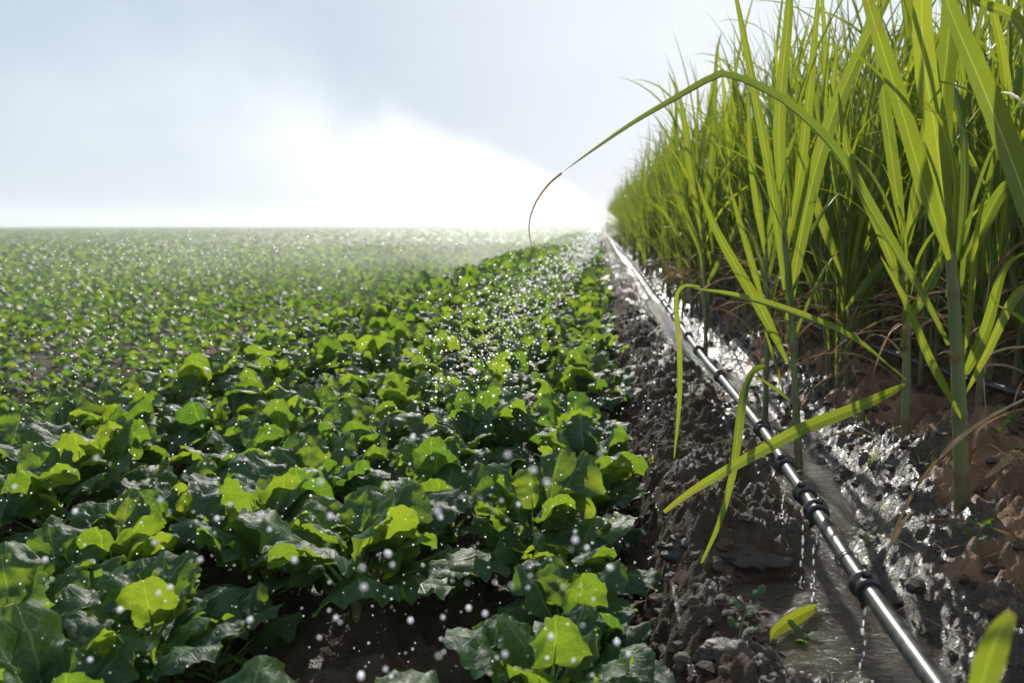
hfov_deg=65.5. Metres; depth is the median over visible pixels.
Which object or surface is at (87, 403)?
cabbage plant
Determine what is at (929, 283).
sugar cane
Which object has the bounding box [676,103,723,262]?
sugar cane
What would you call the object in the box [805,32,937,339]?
sugar cane
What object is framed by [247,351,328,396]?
cabbage plant
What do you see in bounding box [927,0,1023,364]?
sugar cane
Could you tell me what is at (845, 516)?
channel water
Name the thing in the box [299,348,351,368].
cabbage plant
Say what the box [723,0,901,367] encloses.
sugar cane
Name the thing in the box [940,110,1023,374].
sugar cane
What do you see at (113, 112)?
sky
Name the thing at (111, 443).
cabbage plant
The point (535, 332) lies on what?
cabbage plant
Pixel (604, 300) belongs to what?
cabbage plant
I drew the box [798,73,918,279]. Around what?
sugar cane
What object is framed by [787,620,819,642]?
weed
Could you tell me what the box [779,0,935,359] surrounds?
sugar cane
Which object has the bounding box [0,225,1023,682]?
ground
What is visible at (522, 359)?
cabbage plant
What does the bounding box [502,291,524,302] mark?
cabbage plant
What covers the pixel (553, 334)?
cabbage plant
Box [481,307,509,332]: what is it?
cabbage plant
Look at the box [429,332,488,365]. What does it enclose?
cabbage plant
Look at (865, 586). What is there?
drip pipe
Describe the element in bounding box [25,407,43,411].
cabbage plant
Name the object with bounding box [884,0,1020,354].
sugar cane
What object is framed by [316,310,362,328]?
cabbage plant
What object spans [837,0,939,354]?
sugar cane
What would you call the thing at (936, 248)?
sugar cane
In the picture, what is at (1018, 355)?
sugar cane
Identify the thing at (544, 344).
cabbage plant
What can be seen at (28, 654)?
cabbage plant
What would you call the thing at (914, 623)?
weed
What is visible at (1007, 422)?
weed
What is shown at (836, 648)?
water
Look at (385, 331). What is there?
cabbage plant
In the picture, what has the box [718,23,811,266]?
sugar cane
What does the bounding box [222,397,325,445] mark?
cabbage plant
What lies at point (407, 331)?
cabbage plant
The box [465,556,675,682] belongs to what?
cabbage plant
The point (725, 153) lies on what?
sugar cane
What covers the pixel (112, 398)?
cabbage plant
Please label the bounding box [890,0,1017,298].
sugar cane
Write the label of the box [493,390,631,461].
cabbage plant
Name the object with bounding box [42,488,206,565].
cabbage plant
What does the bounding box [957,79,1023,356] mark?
sugar cane
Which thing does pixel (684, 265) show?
sugar cane
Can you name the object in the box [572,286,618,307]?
cabbage plant
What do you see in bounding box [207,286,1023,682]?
soil clods
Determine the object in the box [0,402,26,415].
cabbage plant
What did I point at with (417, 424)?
cabbage plant
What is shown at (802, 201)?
sugar cane
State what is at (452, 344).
cabbage plant
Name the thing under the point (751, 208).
sugar cane
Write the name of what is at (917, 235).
sugar cane
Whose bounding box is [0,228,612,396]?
crop field
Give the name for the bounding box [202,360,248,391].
cabbage plant
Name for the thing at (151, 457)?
cabbage plant
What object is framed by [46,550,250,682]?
cabbage plant
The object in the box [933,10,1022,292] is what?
sugar cane
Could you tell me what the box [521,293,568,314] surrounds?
cabbage plant
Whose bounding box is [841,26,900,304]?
sugar cane
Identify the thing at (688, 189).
sugar cane
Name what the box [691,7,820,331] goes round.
sugar cane
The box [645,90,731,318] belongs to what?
sugar cane
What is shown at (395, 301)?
cabbage plant
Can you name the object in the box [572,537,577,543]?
water drop
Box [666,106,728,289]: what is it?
sugar cane
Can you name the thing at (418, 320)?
cabbage plant
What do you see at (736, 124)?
sugar cane
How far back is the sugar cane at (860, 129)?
3.60 m
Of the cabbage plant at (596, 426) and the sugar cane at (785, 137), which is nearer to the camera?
the cabbage plant at (596, 426)
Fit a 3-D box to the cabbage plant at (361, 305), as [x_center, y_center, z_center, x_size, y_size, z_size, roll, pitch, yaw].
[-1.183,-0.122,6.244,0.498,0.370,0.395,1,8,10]
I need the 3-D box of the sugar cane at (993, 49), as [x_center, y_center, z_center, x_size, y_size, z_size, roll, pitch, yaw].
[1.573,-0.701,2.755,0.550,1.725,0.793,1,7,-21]
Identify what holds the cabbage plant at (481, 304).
on the ground at (308, 655)
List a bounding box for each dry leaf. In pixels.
[884,398,1023,561]
[890,512,911,547]
[985,453,1018,477]
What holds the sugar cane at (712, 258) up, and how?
on the ground at (308, 655)
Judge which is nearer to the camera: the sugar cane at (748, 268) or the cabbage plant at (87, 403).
the cabbage plant at (87, 403)
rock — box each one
[659,535,796,571]
[696,637,769,662]
[846,676,883,682]
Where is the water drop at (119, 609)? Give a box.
[117,607,122,612]
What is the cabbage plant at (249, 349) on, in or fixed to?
on the ground at (308, 655)
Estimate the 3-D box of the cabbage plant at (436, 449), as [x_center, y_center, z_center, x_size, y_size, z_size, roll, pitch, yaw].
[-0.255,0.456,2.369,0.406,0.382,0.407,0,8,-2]
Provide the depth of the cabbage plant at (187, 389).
3.39 m
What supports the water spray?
on the ground at (308, 655)
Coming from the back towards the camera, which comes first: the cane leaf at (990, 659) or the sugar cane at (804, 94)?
the sugar cane at (804, 94)
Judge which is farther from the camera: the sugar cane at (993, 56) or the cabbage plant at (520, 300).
the cabbage plant at (520, 300)
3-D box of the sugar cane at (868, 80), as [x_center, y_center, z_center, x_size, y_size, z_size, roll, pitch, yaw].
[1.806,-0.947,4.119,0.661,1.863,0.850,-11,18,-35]
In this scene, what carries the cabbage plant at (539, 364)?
on the ground at (308, 655)
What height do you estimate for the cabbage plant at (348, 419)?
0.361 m
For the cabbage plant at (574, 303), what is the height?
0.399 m
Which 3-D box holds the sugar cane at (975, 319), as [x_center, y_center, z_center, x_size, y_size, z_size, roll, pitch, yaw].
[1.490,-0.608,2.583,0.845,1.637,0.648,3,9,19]
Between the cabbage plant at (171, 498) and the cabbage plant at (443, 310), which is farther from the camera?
the cabbage plant at (443, 310)
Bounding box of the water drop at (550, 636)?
[548,634,553,639]
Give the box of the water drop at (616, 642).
[614,639,619,645]
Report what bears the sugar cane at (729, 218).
on the ground at (308, 655)
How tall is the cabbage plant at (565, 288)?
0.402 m
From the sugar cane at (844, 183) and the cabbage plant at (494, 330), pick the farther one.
the cabbage plant at (494, 330)
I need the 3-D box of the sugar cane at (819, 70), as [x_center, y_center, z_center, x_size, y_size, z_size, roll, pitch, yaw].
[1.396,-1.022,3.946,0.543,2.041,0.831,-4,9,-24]
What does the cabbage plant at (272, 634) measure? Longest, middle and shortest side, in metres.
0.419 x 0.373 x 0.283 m
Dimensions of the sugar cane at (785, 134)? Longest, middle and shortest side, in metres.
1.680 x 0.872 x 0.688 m
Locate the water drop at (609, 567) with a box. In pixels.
[607,565,612,570]
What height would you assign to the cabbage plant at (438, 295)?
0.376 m
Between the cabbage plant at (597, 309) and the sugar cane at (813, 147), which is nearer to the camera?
the sugar cane at (813, 147)
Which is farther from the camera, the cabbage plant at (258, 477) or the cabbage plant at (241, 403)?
the cabbage plant at (241, 403)
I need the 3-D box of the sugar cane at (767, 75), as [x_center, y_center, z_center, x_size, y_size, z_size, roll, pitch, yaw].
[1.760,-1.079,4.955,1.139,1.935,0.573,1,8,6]
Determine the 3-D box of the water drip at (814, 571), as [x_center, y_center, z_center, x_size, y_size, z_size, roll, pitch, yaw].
[0.593,0.451,1.560,0.048,0.176,0.055,4,9,23]
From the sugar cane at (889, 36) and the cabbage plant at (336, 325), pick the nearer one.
the sugar cane at (889, 36)
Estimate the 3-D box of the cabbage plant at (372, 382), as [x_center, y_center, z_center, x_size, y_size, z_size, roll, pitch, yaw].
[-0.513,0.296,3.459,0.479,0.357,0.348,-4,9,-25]
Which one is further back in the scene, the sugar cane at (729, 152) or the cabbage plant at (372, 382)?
the sugar cane at (729, 152)
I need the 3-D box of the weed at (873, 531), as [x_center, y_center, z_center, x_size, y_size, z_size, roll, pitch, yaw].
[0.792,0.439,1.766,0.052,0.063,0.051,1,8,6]
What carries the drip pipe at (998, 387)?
on the ground at (308, 655)
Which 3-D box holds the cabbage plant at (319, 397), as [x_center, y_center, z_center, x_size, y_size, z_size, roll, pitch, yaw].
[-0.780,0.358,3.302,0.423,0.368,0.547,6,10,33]
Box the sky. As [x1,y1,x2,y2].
[0,0,1022,225]
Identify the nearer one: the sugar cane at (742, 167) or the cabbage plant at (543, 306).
the sugar cane at (742, 167)
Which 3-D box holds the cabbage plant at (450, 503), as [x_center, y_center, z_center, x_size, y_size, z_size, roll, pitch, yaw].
[-0.273,0.511,1.890,0.538,0.362,0.427,6,10,36]
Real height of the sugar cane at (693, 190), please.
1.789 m
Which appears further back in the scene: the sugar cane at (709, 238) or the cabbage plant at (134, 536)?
the sugar cane at (709, 238)
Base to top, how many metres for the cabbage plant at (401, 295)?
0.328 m
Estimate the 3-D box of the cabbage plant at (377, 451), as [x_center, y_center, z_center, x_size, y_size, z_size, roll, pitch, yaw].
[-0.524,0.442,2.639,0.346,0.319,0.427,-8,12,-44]
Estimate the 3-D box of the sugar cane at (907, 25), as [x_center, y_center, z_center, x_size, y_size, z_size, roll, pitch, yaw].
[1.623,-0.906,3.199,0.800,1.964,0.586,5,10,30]
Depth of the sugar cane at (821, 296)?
2.97 m
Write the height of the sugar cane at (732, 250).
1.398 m
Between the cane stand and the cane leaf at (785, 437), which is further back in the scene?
the cane stand
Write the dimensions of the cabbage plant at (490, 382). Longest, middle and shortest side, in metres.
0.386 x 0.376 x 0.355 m
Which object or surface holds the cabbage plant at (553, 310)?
on the ground at (308, 655)
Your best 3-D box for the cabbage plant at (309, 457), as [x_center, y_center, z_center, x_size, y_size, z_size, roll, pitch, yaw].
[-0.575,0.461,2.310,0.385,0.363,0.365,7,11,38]
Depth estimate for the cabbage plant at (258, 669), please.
1.19 m
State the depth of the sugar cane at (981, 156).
2.53 m
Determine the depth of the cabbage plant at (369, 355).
4.19 m
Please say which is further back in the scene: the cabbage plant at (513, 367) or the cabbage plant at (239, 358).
the cabbage plant at (239, 358)
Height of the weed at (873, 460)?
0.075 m
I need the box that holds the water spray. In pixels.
[0,230,659,679]
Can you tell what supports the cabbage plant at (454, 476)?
on the ground at (308, 655)
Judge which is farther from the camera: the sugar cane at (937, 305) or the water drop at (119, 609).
the sugar cane at (937, 305)
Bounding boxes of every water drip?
[773,483,794,523]
[792,508,815,588]
[810,534,824,610]
[842,607,873,682]
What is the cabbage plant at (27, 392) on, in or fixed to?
on the ground at (308, 655)
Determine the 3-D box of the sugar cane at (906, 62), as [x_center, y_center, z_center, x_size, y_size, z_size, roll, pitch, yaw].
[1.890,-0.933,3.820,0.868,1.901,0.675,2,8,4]
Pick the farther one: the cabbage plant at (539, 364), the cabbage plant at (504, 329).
the cabbage plant at (504, 329)
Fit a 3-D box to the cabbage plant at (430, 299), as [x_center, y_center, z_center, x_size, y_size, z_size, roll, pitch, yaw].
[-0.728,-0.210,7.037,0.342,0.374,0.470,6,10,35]
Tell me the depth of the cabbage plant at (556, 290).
7.21 m
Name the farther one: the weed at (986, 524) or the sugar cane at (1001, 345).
the sugar cane at (1001, 345)
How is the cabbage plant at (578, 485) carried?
on the ground at (308, 655)
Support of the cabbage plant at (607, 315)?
on the ground at (308, 655)
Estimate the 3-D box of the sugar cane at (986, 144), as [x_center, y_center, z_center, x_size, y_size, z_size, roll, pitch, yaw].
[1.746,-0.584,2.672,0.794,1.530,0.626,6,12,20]
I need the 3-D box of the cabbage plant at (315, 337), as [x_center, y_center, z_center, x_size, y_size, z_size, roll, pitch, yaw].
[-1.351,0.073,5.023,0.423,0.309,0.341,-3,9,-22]
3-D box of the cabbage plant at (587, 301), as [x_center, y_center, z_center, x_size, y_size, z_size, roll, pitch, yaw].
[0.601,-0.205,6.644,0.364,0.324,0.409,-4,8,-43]
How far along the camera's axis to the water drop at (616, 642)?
0.74 m
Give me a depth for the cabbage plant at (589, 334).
4.77 m
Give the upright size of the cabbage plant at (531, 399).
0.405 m
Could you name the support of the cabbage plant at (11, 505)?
on the ground at (308, 655)
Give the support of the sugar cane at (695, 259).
on the ground at (308, 655)
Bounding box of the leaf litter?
[695,307,1023,678]
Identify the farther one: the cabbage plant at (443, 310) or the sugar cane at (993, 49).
the cabbage plant at (443, 310)
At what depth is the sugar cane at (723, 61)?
5.18 m
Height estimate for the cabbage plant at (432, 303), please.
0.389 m
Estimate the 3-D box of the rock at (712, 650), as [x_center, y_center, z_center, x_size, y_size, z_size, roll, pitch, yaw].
[0.374,0.526,1.326,0.099,0.066,0.101,-7,11,-38]
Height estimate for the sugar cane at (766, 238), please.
1.280 m
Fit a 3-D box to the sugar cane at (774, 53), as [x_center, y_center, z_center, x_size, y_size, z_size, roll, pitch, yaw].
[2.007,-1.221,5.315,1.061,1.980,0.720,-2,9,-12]
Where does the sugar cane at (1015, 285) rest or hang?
on the ground at (308, 655)
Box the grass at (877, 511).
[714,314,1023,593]
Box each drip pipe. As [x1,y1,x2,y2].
[608,235,948,682]
[720,277,1023,398]
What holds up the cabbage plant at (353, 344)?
on the ground at (308, 655)
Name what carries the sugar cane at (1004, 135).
on the ground at (308, 655)
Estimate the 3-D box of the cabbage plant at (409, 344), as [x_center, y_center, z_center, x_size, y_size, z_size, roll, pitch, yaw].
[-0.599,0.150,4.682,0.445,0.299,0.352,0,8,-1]
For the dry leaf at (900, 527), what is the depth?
1.49 m
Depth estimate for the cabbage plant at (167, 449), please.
2.80 m
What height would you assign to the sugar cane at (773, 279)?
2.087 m
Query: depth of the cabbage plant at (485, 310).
6.02 m
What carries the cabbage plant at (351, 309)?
on the ground at (308, 655)
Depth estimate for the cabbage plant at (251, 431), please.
2.62 m
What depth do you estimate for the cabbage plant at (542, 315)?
6.08 m
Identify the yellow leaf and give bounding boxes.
[769,604,816,641]
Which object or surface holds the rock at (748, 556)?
on the ground at (308, 655)
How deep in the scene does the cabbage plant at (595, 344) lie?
4.51 m
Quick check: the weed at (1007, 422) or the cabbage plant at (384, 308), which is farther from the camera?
the cabbage plant at (384, 308)
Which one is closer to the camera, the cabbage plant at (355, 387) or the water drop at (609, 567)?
the water drop at (609, 567)
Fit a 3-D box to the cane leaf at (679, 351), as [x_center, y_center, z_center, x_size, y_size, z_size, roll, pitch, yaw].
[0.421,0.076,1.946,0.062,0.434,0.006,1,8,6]
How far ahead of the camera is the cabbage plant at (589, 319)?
5.24 m
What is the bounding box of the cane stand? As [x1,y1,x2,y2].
[604,3,1019,306]
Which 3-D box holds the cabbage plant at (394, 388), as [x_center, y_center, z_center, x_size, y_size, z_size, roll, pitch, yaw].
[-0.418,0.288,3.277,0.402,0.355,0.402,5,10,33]
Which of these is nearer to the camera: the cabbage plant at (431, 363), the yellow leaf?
the yellow leaf
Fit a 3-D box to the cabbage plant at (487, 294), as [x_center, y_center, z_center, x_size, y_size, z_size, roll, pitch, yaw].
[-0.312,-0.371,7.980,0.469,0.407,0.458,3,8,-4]
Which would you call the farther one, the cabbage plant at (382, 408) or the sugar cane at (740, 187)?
the sugar cane at (740, 187)
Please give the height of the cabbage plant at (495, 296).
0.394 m
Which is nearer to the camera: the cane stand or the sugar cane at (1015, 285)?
the sugar cane at (1015, 285)
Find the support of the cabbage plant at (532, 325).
on the ground at (308, 655)
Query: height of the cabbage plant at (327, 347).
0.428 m
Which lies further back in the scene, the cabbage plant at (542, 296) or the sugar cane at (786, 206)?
the cabbage plant at (542, 296)
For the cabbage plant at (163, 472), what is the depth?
2.33 m
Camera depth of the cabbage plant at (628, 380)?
3.79 m
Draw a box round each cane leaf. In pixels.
[663,382,905,513]
[674,284,699,457]
[700,365,764,562]
[968,610,1015,682]
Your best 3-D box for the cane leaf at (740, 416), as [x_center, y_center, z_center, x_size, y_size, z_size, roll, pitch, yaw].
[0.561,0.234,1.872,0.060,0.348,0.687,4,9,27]
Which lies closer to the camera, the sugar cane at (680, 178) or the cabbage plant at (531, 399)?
the cabbage plant at (531, 399)
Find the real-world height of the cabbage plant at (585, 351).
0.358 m
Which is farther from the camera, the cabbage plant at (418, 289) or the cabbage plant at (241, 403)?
the cabbage plant at (418, 289)
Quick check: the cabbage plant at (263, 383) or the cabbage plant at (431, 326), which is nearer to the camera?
the cabbage plant at (263, 383)
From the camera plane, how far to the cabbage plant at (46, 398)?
6.96 m
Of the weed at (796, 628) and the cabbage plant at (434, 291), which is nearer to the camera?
the weed at (796, 628)
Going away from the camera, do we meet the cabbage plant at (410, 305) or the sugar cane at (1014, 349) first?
the sugar cane at (1014, 349)
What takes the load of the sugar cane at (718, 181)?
on the ground at (308, 655)
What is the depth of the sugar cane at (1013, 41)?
4.37 m
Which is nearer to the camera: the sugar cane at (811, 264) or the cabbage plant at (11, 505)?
the cabbage plant at (11, 505)
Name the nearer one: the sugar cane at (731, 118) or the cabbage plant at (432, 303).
the sugar cane at (731, 118)
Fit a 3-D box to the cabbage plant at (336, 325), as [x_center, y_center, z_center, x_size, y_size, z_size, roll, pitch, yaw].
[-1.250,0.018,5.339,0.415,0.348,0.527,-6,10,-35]
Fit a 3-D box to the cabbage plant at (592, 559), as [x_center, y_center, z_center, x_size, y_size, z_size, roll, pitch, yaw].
[0.126,0.566,1.795,0.368,0.297,0.377,7,9,40]
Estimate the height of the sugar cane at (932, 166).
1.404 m
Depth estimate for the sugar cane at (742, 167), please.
4.39 m
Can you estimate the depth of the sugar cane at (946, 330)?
3.49 m
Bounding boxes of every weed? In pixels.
[613,600,645,621]
[727,585,764,639]
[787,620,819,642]
[856,522,879,546]
[862,450,883,469]
[911,620,931,634]
[961,517,993,549]
[990,406,1016,443]
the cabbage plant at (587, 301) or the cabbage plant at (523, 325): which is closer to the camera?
the cabbage plant at (523, 325)
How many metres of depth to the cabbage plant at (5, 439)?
2.45 m
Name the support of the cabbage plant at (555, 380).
on the ground at (308, 655)
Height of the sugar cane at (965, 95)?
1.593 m
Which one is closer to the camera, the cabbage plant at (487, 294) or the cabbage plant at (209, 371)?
the cabbage plant at (209, 371)
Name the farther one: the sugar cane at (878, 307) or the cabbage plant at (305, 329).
the cabbage plant at (305, 329)
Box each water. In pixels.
[644,299,862,579]
[667,566,957,682]
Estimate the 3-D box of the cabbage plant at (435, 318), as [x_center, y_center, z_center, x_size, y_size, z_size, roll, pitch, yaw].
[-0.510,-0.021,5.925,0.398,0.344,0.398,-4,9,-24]
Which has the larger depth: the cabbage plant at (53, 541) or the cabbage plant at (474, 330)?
the cabbage plant at (474, 330)
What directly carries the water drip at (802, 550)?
hanging from the drip pipe at (865, 586)
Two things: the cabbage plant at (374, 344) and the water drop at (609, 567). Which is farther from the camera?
the cabbage plant at (374, 344)
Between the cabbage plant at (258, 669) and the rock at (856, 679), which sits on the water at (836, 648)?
the rock at (856, 679)
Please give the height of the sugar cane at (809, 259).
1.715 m
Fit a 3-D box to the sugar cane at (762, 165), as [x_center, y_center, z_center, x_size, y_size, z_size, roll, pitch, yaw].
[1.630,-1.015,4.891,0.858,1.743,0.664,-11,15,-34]
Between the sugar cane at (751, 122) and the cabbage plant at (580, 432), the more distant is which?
the sugar cane at (751, 122)
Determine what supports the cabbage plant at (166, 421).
on the ground at (308, 655)
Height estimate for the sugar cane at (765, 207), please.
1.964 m
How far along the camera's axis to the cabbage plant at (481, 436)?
2.62 m
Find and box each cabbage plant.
[0,395,23,406]
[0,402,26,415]
[0,410,84,498]
[0,417,158,501]
[0,430,11,456]
[0,441,140,533]
[0,492,33,543]
[0,541,126,631]
[0,601,183,682]
[2,394,102,457]
[11,526,141,592]
[16,386,51,402]
[24,398,46,411]
[25,393,50,411]
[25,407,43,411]
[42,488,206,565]
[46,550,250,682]
[50,382,164,425]
[85,424,179,476]
[97,372,181,412]
[109,456,227,518]
[113,482,208,556]
[130,374,211,408]
[132,428,219,475]
[135,582,302,682]
[141,351,246,398]
[145,397,248,452]
[169,451,334,573]
[180,412,289,472]
[194,368,303,401]
[195,487,344,606]
[198,385,263,419]
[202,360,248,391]
[218,655,296,682]
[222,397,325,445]
[229,356,257,364]
[235,334,298,360]
[237,480,463,622]
[239,354,315,383]
[246,331,308,361]
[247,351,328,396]
[256,322,329,351]
[270,431,390,499]
[272,383,353,413]
[283,335,361,375]
[285,331,320,347]
[292,313,338,334]
[298,341,357,368]
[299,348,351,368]
[301,404,317,425]
[308,397,409,472]
[311,317,357,344]
[311,476,494,605]
[314,380,376,401]
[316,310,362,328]
[318,366,379,402]
[322,303,363,329]
[324,429,395,496]
[329,326,373,365]
[335,368,379,399]
[337,302,375,326]
[339,327,389,336]
[346,334,408,372]
[348,301,393,317]
[352,307,404,330]
[354,342,411,396]
[366,369,441,414]
[366,399,423,454]
[367,297,400,314]
[375,603,655,682]
[376,368,444,436]
[378,343,461,378]
[379,434,489,500]
[381,310,420,321]
[385,289,415,300]
[387,322,443,357]
[389,379,536,462]
[394,298,438,314]
[396,298,436,322]
[396,310,421,324]
[397,367,455,405]
[398,315,412,324]
[399,290,415,298]
[400,341,417,355]
[402,332,474,368]
[406,286,429,294]
[414,321,448,330]
[414,322,445,345]
[415,297,442,309]
[416,290,445,309]
[417,403,532,464]
[417,462,495,550]
[419,309,464,322]
[419,368,520,410]
[422,288,448,297]
[428,316,451,324]
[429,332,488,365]
[431,361,470,375]
[432,378,528,413]
[435,305,462,314]
[438,288,478,308]
[438,309,501,336]
[442,329,499,367]
[442,447,637,582]
[451,317,490,356]
[456,351,541,385]
[457,303,514,333]
[461,287,485,300]
[463,336,555,374]
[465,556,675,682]
[468,284,493,298]
[468,335,552,366]
[476,358,537,392]
[477,298,523,314]
[478,313,514,332]
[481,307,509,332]
[482,321,499,335]
[483,288,515,303]
[488,344,548,374]
[491,300,526,312]
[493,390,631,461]
[493,519,660,624]
[497,326,544,343]
[500,413,647,498]
[501,283,534,296]
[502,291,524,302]
[502,325,515,336]
[503,386,616,459]
[506,318,552,343]
[506,323,552,344]
[509,316,561,342]
[514,464,647,552]
[515,290,560,318]
[515,298,522,318]
[516,357,626,410]
[520,304,558,321]
[520,308,553,322]
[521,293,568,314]
[526,407,630,447]
[527,304,562,315]
[527,318,552,341]
[531,281,574,296]
[538,338,618,365]
[538,348,634,382]
[541,286,568,309]
[549,341,599,365]
[550,321,612,343]
[552,301,617,325]
[553,312,617,341]
[555,323,613,351]
[556,346,640,406]
[562,294,603,314]
[562,354,637,402]
[563,300,618,332]
[563,313,620,335]
[566,298,609,314]
[566,326,628,354]
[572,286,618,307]
[577,283,611,303]
[577,286,610,301]
[579,292,613,312]
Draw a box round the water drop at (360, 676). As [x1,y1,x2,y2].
[358,673,363,680]
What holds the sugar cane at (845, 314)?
on the ground at (308, 655)
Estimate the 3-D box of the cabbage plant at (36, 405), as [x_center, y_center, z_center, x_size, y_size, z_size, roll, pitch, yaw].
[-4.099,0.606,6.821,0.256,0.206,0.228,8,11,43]
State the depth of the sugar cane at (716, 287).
5.77 m
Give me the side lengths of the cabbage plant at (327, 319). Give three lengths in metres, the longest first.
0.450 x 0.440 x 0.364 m
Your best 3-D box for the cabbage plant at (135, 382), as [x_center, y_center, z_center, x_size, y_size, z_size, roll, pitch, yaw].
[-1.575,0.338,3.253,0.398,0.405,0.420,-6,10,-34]
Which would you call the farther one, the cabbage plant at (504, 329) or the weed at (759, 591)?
the cabbage plant at (504, 329)
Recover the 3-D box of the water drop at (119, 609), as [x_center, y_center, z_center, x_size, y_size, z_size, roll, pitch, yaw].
[-0.397,0.272,0.806,0.006,0.006,0.006,1,8,6]
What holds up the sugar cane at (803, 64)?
on the ground at (308, 655)
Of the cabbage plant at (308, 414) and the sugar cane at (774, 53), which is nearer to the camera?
the cabbage plant at (308, 414)
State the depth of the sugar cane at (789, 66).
4.29 m
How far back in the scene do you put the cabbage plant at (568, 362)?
3.49 m
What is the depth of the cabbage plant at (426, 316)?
6.12 m
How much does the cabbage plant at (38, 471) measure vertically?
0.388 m
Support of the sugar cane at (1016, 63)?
on the ground at (308, 655)
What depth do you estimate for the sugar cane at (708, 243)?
5.45 m
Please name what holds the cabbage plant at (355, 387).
on the ground at (308, 655)
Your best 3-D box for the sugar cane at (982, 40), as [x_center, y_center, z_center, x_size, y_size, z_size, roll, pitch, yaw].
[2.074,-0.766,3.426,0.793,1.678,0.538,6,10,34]
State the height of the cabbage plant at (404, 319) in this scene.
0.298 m
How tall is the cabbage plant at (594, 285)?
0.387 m
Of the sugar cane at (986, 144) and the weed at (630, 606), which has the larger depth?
the sugar cane at (986, 144)
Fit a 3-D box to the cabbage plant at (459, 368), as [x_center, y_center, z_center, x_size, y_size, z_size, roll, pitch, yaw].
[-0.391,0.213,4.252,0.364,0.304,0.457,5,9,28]
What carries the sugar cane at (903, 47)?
on the ground at (308, 655)
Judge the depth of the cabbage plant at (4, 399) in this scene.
6.75 m
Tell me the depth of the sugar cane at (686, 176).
5.08 m
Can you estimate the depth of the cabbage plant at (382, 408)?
3.02 m
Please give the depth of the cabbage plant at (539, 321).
5.72 m
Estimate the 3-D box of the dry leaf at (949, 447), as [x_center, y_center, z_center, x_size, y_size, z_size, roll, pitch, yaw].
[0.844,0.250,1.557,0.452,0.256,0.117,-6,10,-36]
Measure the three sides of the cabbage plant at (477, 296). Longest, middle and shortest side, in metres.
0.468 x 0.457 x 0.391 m
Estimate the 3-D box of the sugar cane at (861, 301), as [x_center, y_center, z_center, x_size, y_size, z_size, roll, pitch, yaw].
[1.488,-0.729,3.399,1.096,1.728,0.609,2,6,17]
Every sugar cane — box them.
[528,0,1023,516]
[618,77,734,312]
[631,122,706,316]
[635,59,733,317]
[638,35,752,307]
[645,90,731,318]
[648,86,719,311]
[651,104,703,303]
[651,125,728,289]
[655,105,743,288]
[660,31,764,356]
[663,88,740,301]
[664,0,889,472]
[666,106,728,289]
[669,93,881,420]
[669,122,752,298]
[670,72,741,275]
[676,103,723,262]
[680,46,732,316]
[684,16,795,325]
[684,58,773,301]
[685,0,827,340]
[688,0,752,303]
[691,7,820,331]
[692,83,775,315]
[693,154,733,298]
[694,0,998,439]
[694,16,842,268]
[695,28,757,272]
[696,10,817,293]
[696,14,761,265]
[697,34,805,302]
[701,79,798,243]
[709,0,843,358]
[711,9,846,352]
[713,23,934,377]
[715,42,758,310]
[717,9,866,256]
[718,4,893,270]
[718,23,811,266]
[719,58,792,288]
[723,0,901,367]
[723,46,808,309]
[725,17,867,267]
[727,24,858,321]
[731,0,839,316]
[731,5,774,123]
[731,16,861,300]
[735,0,1016,351]
[735,27,805,301]
[746,42,917,387]
[748,22,805,222]
[748,27,853,300]
[750,0,915,321]
[751,0,897,313]
[751,3,862,301]
[754,0,847,279]
[754,24,875,358]
[756,0,914,367]
[770,2,1019,390]
[771,13,903,316]
[777,1,999,324]
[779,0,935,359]
[780,32,817,309]
[789,0,898,128]
[789,0,938,329]
[792,47,915,332]
[796,0,900,191]
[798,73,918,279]
[803,7,929,331]
[805,0,991,339]
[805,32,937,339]
[809,0,965,329]
[811,0,946,322]
[814,1,935,267]
[818,0,982,294]
[827,11,863,215]
[828,0,943,355]
[829,27,1019,385]
[831,1,1023,366]
[833,4,937,312]
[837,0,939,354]
[837,1,958,333]
[838,47,918,309]
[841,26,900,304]
[843,0,1023,409]
[843,13,864,72]
[844,4,1019,357]
[850,55,1023,362]
[856,0,1016,359]
[864,20,935,351]
[870,19,1018,353]
[877,8,1023,375]
[879,0,1020,339]
[880,0,1023,559]
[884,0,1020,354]
[886,0,1023,395]
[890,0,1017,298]
[891,36,934,320]
[900,4,987,323]
[910,10,1023,316]
[915,0,1023,342]
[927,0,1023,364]
[929,166,1023,387]
[932,12,1021,239]
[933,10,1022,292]
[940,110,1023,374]
[942,0,1022,348]
[944,55,1018,362]
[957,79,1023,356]
[972,78,1023,406]
[975,12,1022,114]
[976,47,1023,322]
[997,0,1021,280]
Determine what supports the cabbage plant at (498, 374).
on the ground at (308, 655)
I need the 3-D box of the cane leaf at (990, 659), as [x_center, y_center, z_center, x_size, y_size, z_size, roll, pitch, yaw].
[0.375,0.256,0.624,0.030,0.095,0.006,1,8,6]
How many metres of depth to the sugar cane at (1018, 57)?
3.33 m
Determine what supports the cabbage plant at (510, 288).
on the ground at (308, 655)
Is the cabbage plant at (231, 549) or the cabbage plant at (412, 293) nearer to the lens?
the cabbage plant at (231, 549)
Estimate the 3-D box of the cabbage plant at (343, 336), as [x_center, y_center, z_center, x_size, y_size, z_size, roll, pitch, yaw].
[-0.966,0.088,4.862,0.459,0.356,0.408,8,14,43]
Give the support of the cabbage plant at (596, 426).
on the ground at (308, 655)
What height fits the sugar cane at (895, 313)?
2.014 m
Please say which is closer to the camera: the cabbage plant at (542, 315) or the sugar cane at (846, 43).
the sugar cane at (846, 43)
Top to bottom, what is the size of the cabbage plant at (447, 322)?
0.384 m
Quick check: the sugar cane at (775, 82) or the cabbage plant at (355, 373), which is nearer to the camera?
the cabbage plant at (355, 373)
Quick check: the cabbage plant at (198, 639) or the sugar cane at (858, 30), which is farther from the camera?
the sugar cane at (858, 30)

